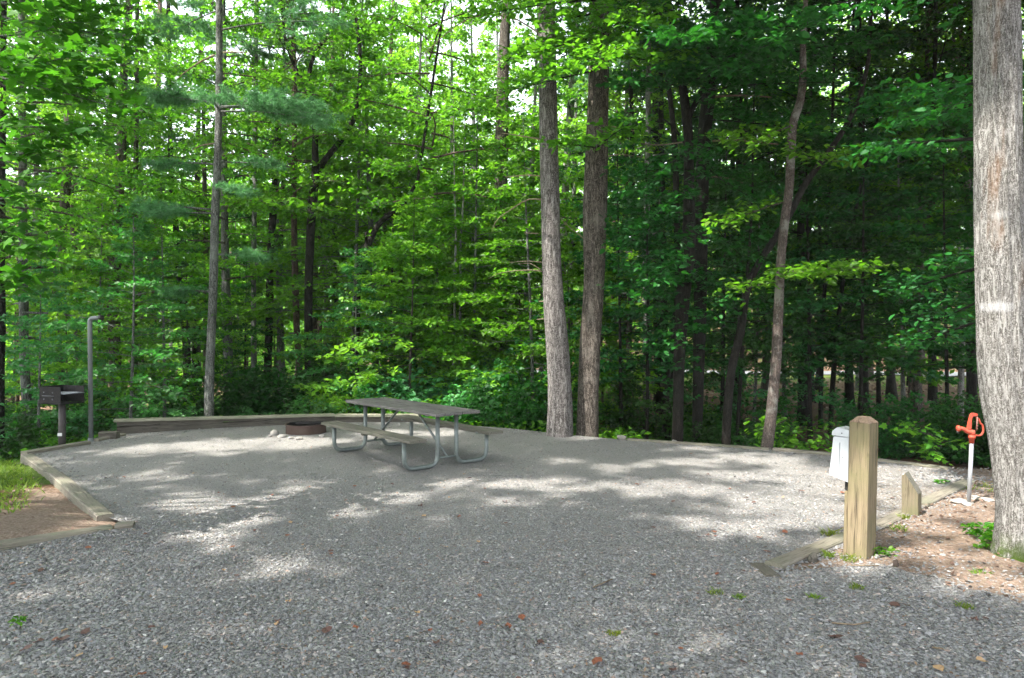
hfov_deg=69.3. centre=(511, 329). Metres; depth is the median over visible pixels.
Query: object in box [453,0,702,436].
forked pine tree
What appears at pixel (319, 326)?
forest tree
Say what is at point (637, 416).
shrub
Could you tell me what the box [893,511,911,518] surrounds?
grass tuft
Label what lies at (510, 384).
shrub
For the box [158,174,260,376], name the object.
forest tree
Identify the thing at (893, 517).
edging timber
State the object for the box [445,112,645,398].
understorey tree
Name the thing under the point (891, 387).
forest tree
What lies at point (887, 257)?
understorey tree
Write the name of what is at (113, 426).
shrub
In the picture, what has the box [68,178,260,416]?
understorey tree
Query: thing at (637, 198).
forest tree
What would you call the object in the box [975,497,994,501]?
rock
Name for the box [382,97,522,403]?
pale sapling
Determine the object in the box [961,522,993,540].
weed
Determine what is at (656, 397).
forest tree
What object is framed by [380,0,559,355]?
forest tree
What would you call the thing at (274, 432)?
rock
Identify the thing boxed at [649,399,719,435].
shrub
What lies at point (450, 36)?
forest tree
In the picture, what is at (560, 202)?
woods
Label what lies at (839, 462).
service box
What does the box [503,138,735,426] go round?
understorey tree
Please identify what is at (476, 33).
sky
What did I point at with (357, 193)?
understorey tree
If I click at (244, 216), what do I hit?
slim tree
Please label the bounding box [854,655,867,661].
fallen leaf
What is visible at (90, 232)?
slim tree
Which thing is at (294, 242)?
tree
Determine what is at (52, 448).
edging timber
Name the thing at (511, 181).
forest tree
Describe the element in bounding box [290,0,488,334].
forest tree
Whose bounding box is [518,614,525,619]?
fallen leaf
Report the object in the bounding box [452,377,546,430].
shrub
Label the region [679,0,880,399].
forest tree
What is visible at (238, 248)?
forest tree
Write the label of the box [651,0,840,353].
forest tree
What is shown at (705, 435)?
shrub
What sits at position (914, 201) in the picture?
understorey tree
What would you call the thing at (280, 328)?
forest tree
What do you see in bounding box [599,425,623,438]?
shrub
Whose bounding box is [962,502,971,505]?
rock
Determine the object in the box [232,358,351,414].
shrub
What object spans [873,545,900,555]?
weed
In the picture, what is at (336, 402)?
shrub
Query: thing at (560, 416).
pine tree
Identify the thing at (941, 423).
shrub
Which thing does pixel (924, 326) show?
forest tree
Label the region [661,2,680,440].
dark tree
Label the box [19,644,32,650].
fallen leaf
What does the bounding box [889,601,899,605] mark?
fallen leaf
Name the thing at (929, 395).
forest tree
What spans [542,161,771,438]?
understorey tree
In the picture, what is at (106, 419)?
shrub
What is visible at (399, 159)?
understorey tree
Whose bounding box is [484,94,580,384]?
forest tree
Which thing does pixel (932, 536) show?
twig
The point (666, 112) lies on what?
forest tree
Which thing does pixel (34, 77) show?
maple tree
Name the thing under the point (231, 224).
understorey tree
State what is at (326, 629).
fallen leaf
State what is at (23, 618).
weed
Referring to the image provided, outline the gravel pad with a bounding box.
[0,422,1023,677]
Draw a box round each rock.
[270,429,278,435]
[277,434,286,437]
[617,435,625,439]
[808,552,817,562]
[893,559,898,566]
[950,498,973,503]
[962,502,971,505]
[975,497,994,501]
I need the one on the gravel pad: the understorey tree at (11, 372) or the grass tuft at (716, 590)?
the grass tuft at (716, 590)
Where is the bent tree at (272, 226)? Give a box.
[161,0,390,400]
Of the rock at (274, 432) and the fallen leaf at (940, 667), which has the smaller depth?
the fallen leaf at (940, 667)
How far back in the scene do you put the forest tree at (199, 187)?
25.66 m
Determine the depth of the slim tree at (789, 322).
15.88 m
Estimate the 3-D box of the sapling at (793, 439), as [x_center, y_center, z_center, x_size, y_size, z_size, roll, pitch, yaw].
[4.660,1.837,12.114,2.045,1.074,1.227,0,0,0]
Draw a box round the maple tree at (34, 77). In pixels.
[0,0,178,301]
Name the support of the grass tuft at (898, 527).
on the ground at (60, 512)
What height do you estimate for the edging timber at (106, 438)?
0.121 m
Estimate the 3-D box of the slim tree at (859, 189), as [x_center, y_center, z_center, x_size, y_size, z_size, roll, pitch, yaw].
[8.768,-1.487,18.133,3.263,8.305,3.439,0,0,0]
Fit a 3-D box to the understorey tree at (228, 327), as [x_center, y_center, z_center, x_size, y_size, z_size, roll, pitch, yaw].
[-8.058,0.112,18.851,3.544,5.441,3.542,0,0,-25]
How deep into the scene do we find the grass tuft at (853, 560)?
5.97 m
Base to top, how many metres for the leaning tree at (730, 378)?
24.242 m
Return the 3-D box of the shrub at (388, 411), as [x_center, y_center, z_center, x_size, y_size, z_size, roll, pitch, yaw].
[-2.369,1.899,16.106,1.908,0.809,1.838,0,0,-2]
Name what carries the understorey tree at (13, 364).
on the ground at (60, 512)
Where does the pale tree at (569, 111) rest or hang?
on the ground at (60, 512)
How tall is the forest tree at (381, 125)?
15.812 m
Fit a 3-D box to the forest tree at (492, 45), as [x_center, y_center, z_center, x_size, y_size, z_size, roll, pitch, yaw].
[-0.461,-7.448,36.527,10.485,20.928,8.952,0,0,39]
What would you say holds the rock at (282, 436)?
on the gravel pad
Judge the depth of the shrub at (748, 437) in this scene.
14.06 m
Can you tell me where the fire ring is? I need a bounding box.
[285,421,325,434]
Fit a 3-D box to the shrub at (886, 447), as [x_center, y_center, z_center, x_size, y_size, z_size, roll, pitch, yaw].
[7.266,1.854,14.560,2.361,1.371,2.291,0,0,-14]
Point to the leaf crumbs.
(494, 584)
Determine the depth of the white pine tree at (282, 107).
15.12 m
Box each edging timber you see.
[0,524,112,550]
[20,453,58,479]
[21,441,90,453]
[49,472,113,521]
[94,433,125,440]
[98,431,119,438]
[114,521,134,528]
[627,438,768,449]
[749,563,780,576]
[764,532,843,571]
[772,447,831,455]
[876,509,908,528]
[878,458,950,469]
[922,479,974,506]
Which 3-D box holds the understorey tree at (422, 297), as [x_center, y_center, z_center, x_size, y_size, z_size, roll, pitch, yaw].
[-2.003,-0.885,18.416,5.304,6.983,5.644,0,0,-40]
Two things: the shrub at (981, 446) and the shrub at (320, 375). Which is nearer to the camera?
the shrub at (981, 446)
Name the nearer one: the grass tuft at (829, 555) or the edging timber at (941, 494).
the grass tuft at (829, 555)
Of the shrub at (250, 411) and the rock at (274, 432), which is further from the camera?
the shrub at (250, 411)
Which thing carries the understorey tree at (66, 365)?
on the ground at (60, 512)
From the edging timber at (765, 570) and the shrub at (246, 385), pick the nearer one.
the edging timber at (765, 570)
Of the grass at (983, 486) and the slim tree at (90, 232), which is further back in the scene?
the slim tree at (90, 232)
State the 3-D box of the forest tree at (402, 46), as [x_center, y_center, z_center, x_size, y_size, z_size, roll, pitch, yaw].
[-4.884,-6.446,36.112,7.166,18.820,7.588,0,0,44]
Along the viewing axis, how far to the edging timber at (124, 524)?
6.94 m
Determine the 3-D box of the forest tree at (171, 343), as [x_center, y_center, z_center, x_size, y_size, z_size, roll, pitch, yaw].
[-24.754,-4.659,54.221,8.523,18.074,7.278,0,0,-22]
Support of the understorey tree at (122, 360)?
on the ground at (60, 512)
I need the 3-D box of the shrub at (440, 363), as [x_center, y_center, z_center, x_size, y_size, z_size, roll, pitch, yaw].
[-1.894,1.537,19.111,4.507,2.378,4.168,0,0,15]
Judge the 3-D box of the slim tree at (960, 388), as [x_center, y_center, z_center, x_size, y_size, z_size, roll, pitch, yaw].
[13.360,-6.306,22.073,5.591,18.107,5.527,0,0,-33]
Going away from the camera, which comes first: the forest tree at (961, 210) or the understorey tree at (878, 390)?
the understorey tree at (878, 390)
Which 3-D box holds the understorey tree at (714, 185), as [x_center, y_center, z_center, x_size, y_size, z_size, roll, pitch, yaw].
[4.841,-1.206,17.390,4.874,7.481,4.870,0,0,37]
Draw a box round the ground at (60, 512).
[0,264,1023,602]
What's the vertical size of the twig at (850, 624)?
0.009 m
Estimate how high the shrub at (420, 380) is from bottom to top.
1.760 m
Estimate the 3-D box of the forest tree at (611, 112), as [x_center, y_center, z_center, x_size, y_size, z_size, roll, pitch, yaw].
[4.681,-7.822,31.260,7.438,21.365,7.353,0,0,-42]
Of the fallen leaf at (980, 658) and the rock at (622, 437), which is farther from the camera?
the rock at (622, 437)
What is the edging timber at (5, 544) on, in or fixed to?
on the ground at (60, 512)
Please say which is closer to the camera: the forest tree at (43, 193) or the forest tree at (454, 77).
the forest tree at (43, 193)
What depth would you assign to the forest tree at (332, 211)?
20.36 m
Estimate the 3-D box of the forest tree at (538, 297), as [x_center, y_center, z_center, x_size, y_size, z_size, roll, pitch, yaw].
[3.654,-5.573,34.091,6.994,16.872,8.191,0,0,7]
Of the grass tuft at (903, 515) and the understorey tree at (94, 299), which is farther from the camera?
the understorey tree at (94, 299)
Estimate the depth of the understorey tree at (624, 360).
21.79 m
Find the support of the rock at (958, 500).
on the ground at (60, 512)
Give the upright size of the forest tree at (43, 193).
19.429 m
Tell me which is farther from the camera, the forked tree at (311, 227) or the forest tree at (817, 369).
the forest tree at (817, 369)
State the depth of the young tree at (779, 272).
11.33 m
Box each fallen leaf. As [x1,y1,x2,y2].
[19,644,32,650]
[56,635,69,639]
[80,627,89,633]
[322,626,331,632]
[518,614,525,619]
[592,657,601,664]
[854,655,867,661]
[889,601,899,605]
[933,664,943,670]
[976,656,987,661]
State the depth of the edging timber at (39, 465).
10.18 m
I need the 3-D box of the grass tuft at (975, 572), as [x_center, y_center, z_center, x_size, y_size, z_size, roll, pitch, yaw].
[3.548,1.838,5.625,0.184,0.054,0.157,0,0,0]
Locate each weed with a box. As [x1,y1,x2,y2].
[8,615,27,625]
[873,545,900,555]
[934,479,950,483]
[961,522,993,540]
[973,531,992,548]
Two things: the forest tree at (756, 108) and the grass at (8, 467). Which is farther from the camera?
the forest tree at (756, 108)
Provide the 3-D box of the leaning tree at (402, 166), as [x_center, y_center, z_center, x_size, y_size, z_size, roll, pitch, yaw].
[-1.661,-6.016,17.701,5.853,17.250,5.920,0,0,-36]
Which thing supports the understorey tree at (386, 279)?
on the ground at (60, 512)
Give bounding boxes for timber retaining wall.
[113,413,418,433]
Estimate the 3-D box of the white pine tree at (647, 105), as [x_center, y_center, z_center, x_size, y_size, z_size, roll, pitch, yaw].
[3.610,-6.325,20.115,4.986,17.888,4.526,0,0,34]
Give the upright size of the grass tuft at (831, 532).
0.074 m
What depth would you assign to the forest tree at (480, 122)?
36.42 m
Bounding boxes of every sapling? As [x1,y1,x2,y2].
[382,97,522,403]
[407,120,512,401]
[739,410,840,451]
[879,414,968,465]
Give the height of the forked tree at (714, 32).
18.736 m
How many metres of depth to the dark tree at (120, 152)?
20.85 m
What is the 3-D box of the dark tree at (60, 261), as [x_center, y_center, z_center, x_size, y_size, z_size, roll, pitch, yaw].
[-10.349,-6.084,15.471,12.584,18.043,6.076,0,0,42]
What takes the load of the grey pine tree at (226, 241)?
on the ground at (60, 512)
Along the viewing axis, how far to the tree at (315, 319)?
24.92 m
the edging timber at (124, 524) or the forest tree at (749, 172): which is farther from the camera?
the forest tree at (749, 172)
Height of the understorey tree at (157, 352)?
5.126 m
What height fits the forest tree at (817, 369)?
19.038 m
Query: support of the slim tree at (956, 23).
on the ground at (60, 512)
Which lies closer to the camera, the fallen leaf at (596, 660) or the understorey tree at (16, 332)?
the fallen leaf at (596, 660)
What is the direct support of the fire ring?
on the gravel pad
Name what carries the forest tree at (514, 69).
on the ground at (60, 512)
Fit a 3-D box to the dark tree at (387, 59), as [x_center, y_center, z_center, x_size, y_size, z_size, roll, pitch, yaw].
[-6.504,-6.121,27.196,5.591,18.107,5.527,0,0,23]
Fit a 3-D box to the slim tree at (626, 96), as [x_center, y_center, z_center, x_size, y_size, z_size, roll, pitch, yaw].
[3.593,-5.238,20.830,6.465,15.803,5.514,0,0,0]
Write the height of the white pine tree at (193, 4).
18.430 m
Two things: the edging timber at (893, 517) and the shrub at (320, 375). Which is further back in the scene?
the shrub at (320, 375)
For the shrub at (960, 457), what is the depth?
13.34 m
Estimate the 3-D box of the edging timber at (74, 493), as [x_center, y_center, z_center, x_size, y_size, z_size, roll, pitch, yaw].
[-4.923,1.944,8.393,0.158,0.242,2.819,0,0,-40]
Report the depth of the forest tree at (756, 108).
21.61 m
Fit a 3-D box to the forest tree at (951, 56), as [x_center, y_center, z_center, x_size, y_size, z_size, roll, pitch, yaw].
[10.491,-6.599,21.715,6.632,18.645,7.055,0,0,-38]
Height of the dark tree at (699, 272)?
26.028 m
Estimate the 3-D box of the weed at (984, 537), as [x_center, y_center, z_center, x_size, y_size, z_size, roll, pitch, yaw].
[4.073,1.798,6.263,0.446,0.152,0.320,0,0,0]
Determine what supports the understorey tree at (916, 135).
on the ground at (60, 512)
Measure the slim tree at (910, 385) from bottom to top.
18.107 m
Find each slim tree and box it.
[15,0,186,410]
[77,0,238,404]
[208,0,351,387]
[558,0,752,416]
[662,85,823,444]
[764,37,920,428]
[797,103,957,434]
[847,0,1023,412]
[871,0,1023,418]
[871,4,972,399]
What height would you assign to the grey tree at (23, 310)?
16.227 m
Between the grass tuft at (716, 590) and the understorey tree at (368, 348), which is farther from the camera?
the understorey tree at (368, 348)
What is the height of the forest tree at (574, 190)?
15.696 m
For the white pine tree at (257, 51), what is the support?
on the ground at (60, 512)
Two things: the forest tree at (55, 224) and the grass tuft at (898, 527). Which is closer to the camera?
the grass tuft at (898, 527)
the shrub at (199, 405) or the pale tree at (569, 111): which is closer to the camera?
the shrub at (199, 405)
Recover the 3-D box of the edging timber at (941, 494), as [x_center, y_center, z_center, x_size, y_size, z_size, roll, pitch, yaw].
[4.965,1.904,8.476,1.750,0.131,0.152,0,0,-44]
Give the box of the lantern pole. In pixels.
[87,315,103,441]
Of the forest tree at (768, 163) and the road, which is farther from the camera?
the road
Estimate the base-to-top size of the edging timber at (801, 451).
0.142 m
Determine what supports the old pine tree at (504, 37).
on the ground at (60, 512)
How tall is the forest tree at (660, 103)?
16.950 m
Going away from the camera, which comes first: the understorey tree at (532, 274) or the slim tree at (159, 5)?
the understorey tree at (532, 274)
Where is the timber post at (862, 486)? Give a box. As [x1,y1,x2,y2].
[846,416,878,559]
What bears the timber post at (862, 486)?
on the ground at (60, 512)
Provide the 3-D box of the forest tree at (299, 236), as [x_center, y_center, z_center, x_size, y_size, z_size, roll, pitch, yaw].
[-8.626,-7.100,33.395,9.077,20.556,8.573,0,0,29]
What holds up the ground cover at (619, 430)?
on the ground at (60, 512)
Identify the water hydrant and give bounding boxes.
[955,413,983,502]
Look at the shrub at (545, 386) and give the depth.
16.79 m
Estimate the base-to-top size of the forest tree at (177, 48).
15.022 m
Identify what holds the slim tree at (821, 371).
on the ground at (60, 512)
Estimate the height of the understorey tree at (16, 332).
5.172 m
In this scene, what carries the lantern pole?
on the ground at (60, 512)
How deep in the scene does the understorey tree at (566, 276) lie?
17.78 m
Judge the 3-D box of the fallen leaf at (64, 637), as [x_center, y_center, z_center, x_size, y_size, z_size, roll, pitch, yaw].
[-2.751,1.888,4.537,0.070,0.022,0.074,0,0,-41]
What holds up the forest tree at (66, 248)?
on the ground at (60, 512)
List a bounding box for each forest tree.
[5,0,104,401]
[5,0,170,401]
[5,21,179,403]
[5,108,125,363]
[36,30,240,417]
[77,0,300,405]
[93,77,184,362]
[124,0,271,404]
[145,153,193,383]
[147,0,367,390]
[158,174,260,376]
[172,60,271,366]
[184,130,270,367]
[211,2,409,372]
[247,0,458,364]
[257,0,427,305]
[259,40,365,342]
[261,76,355,344]
[274,163,341,373]
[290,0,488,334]
[315,0,531,360]
[329,3,492,323]
[348,0,541,356]
[361,4,464,357]
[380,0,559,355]
[390,75,472,293]
[425,1,561,321]
[430,3,658,363]
[445,99,524,350]
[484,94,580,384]
[507,146,539,352]
[508,2,651,367]
[508,2,718,394]
[527,25,627,323]
[558,4,716,392]
[559,0,768,414]
[559,108,643,374]
[560,0,758,410]
[566,29,715,388]
[630,0,844,417]
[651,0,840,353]
[665,0,846,399]
[672,9,811,388]
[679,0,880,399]
[681,0,924,425]
[741,0,880,402]
[741,0,972,415]
[752,0,957,415]
[773,1,873,389]
[786,18,943,390]
[793,0,972,398]
[794,0,1023,421]
[827,117,896,380]
[828,0,1023,400]
[837,0,1023,417]
[871,0,1023,412]
[923,205,954,363]
[939,9,1023,391]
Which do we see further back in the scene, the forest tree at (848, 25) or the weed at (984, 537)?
the forest tree at (848, 25)
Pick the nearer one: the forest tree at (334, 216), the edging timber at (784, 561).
the edging timber at (784, 561)
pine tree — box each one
[0,1,103,404]
[55,0,214,417]
[83,0,348,395]
[129,0,356,415]
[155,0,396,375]
[173,0,345,402]
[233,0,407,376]
[322,0,464,359]
[422,0,572,437]
[438,2,560,353]
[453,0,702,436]
[563,0,745,420]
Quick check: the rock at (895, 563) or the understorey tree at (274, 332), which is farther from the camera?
the understorey tree at (274, 332)
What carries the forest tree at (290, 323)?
on the ground at (60, 512)
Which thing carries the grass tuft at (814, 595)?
on the gravel pad
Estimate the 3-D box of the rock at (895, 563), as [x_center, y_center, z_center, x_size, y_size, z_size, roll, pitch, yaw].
[3.017,1.847,5.822,0.044,0.089,0.049,0,0,33]
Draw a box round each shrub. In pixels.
[0,400,110,462]
[5,378,95,447]
[5,402,106,453]
[38,431,88,446]
[40,407,142,439]
[52,374,190,437]
[108,409,196,429]
[145,366,270,416]
[214,365,314,415]
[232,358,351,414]
[235,405,299,421]
[273,341,434,413]
[278,388,370,418]
[302,387,387,413]
[305,377,435,413]
[337,359,457,411]
[350,367,476,421]
[369,398,439,417]
[384,345,518,403]
[397,384,504,421]
[423,364,539,403]
[426,367,545,420]
[438,354,577,431]
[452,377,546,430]
[477,373,576,418]
[531,401,614,432]
[599,370,722,441]
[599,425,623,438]
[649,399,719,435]
[665,417,732,444]
[703,416,779,446]
[705,385,811,447]
[811,387,941,458]
[865,395,985,462]
[920,392,991,467]
[944,390,991,468]
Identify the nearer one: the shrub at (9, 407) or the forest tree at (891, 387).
the shrub at (9, 407)
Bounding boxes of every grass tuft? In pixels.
[606,626,621,635]
[705,585,722,594]
[731,593,746,598]
[805,593,826,598]
[815,525,842,536]
[819,549,836,558]
[838,551,863,562]
[848,580,867,590]
[885,523,909,531]
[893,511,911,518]
[952,600,975,609]
[967,567,994,574]
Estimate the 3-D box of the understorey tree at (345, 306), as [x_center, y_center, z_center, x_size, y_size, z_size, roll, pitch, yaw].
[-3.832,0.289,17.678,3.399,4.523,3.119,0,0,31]
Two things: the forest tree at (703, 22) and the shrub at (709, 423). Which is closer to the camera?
the shrub at (709, 423)
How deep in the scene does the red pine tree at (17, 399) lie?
24.01 m
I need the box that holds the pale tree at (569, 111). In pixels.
[509,2,643,305]
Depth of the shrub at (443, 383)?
16.48 m
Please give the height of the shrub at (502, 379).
2.057 m
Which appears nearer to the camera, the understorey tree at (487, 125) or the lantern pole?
the lantern pole
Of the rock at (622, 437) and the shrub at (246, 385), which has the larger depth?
the shrub at (246, 385)
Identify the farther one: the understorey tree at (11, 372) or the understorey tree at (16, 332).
the understorey tree at (11, 372)
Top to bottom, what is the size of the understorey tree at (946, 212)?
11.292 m
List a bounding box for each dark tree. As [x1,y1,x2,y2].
[0,0,178,452]
[9,0,220,395]
[46,0,259,401]
[259,0,410,334]
[636,0,912,442]
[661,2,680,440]
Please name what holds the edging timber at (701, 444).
on the ground at (60, 512)
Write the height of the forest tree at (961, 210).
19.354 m
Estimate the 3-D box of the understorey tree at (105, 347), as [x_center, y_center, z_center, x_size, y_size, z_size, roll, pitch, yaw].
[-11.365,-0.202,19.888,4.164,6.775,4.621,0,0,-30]
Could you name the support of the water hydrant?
on the ground at (60, 512)
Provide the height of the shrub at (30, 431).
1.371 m
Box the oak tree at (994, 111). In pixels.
[814,0,1023,562]
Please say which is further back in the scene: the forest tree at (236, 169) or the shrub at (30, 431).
the forest tree at (236, 169)
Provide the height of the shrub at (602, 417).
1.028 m
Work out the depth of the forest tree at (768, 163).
28.36 m
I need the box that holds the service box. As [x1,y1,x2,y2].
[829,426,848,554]
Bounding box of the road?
[537,370,965,375]
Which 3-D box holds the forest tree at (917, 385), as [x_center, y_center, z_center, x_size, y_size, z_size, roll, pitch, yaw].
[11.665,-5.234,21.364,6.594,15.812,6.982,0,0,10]
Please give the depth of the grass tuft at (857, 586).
5.33 m
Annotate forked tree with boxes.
[165,0,381,405]
[579,0,859,441]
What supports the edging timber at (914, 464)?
on the ground at (60, 512)
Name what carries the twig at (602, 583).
on the gravel pad
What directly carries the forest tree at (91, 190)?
on the ground at (60, 512)
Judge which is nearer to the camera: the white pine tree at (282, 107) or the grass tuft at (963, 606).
the grass tuft at (963, 606)
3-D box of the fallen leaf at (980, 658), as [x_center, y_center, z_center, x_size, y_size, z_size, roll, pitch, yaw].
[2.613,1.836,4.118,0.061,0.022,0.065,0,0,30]
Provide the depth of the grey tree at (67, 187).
19.89 m
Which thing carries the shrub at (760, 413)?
on the ground at (60, 512)
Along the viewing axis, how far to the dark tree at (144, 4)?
23.63 m
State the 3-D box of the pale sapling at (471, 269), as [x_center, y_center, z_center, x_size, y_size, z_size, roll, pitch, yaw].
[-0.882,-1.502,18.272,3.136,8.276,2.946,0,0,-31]
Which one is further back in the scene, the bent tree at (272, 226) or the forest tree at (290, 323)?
the forest tree at (290, 323)
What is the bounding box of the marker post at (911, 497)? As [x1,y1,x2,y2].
[902,471,921,515]
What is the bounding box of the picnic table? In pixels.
[321,397,502,470]
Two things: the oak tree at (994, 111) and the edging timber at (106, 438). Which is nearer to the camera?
the oak tree at (994, 111)
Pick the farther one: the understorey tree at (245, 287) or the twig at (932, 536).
the understorey tree at (245, 287)
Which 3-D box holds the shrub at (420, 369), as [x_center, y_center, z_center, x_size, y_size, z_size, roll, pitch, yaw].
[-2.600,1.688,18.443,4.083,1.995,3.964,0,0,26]
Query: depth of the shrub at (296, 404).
15.57 m
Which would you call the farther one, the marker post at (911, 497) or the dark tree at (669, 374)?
the dark tree at (669, 374)
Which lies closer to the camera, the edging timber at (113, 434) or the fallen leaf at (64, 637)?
the fallen leaf at (64, 637)
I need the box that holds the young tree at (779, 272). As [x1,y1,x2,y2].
[699,0,925,448]
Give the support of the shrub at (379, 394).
on the ground at (60, 512)
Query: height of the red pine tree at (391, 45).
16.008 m
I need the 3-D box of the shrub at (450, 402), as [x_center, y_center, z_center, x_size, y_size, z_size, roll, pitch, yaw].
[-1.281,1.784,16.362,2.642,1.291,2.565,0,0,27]
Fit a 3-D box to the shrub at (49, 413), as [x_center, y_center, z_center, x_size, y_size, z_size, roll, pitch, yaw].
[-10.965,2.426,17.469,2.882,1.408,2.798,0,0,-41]
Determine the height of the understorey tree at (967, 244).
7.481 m
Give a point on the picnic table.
(437, 411)
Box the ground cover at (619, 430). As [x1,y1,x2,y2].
[0,375,987,461]
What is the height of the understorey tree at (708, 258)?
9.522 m
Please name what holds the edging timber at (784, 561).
on the ground at (60, 512)
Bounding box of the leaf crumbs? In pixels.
[0,426,1023,677]
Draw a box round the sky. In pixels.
[6,0,1023,331]
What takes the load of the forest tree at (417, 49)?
on the ground at (60, 512)
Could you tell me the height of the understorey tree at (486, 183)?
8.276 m
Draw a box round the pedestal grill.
[39,385,84,444]
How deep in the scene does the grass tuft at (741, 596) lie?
5.14 m
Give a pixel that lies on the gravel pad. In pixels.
(250, 436)
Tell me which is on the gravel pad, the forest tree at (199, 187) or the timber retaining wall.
the timber retaining wall
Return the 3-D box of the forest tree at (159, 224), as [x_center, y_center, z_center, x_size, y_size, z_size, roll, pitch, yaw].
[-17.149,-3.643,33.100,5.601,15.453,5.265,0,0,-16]
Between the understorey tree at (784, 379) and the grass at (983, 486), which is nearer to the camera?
the grass at (983, 486)
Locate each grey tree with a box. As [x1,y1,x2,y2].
[0,0,149,438]
[0,0,166,416]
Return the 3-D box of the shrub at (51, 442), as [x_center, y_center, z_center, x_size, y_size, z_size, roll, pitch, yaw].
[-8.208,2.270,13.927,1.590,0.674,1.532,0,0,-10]
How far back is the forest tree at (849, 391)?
22.87 m
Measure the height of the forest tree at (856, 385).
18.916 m
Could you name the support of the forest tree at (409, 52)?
on the ground at (60, 512)
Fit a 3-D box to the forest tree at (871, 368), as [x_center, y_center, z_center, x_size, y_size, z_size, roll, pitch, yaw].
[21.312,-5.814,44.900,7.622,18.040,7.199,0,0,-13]
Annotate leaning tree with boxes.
[302,0,581,396]
[721,0,1023,444]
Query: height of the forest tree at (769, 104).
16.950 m
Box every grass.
[0,458,46,512]
[963,481,993,491]
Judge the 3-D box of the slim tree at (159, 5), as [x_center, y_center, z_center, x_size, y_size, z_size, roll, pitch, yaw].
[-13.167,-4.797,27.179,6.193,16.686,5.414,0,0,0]
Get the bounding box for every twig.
[593,579,612,587]
[832,621,869,624]
[913,535,953,536]
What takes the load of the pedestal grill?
on the ground at (60, 512)
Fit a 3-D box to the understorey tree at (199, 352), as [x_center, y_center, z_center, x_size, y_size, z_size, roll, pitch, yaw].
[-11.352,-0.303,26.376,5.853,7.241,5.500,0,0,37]
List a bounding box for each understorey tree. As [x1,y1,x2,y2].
[0,245,124,446]
[5,196,169,402]
[5,245,128,408]
[5,261,78,426]
[5,269,162,437]
[6,204,224,422]
[20,235,179,409]
[36,185,167,373]
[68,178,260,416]
[114,228,267,402]
[123,225,284,401]
[174,171,322,366]
[182,257,303,385]
[197,0,518,375]
[198,219,332,382]
[270,136,491,375]
[272,246,416,409]
[293,190,506,413]
[300,164,544,397]
[329,124,513,372]
[363,102,567,375]
[365,152,576,362]
[438,211,616,402]
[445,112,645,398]
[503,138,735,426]
[507,225,663,415]
[516,214,689,415]
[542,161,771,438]
[583,99,821,354]
[602,115,841,419]
[603,199,727,380]
[684,182,853,423]
[706,98,951,438]
[710,66,913,419]
[752,86,974,413]
[758,101,975,415]
[761,84,975,418]
[818,117,976,405]
[869,66,973,355]
[875,117,1023,371]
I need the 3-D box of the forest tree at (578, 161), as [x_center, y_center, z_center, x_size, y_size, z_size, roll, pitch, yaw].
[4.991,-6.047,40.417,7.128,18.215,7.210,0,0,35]
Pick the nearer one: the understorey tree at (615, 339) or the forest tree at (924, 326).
the understorey tree at (615, 339)
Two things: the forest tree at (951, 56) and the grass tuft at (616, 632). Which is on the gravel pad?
the grass tuft at (616, 632)
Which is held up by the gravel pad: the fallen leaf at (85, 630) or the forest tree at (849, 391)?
the fallen leaf at (85, 630)
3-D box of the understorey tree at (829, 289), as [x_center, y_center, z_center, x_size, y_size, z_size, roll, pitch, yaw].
[8.372,-2.474,22.163,6.478,10.539,7.188,0,0,-27]
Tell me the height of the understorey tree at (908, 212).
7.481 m
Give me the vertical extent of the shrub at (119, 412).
1.886 m
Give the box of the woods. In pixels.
[10,0,1023,381]
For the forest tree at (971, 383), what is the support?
on the ground at (60, 512)
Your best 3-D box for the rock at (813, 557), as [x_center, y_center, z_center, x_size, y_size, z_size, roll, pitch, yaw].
[2.426,1.840,5.967,0.073,0.093,0.134,0,0,41]
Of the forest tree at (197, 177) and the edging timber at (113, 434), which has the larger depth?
the forest tree at (197, 177)

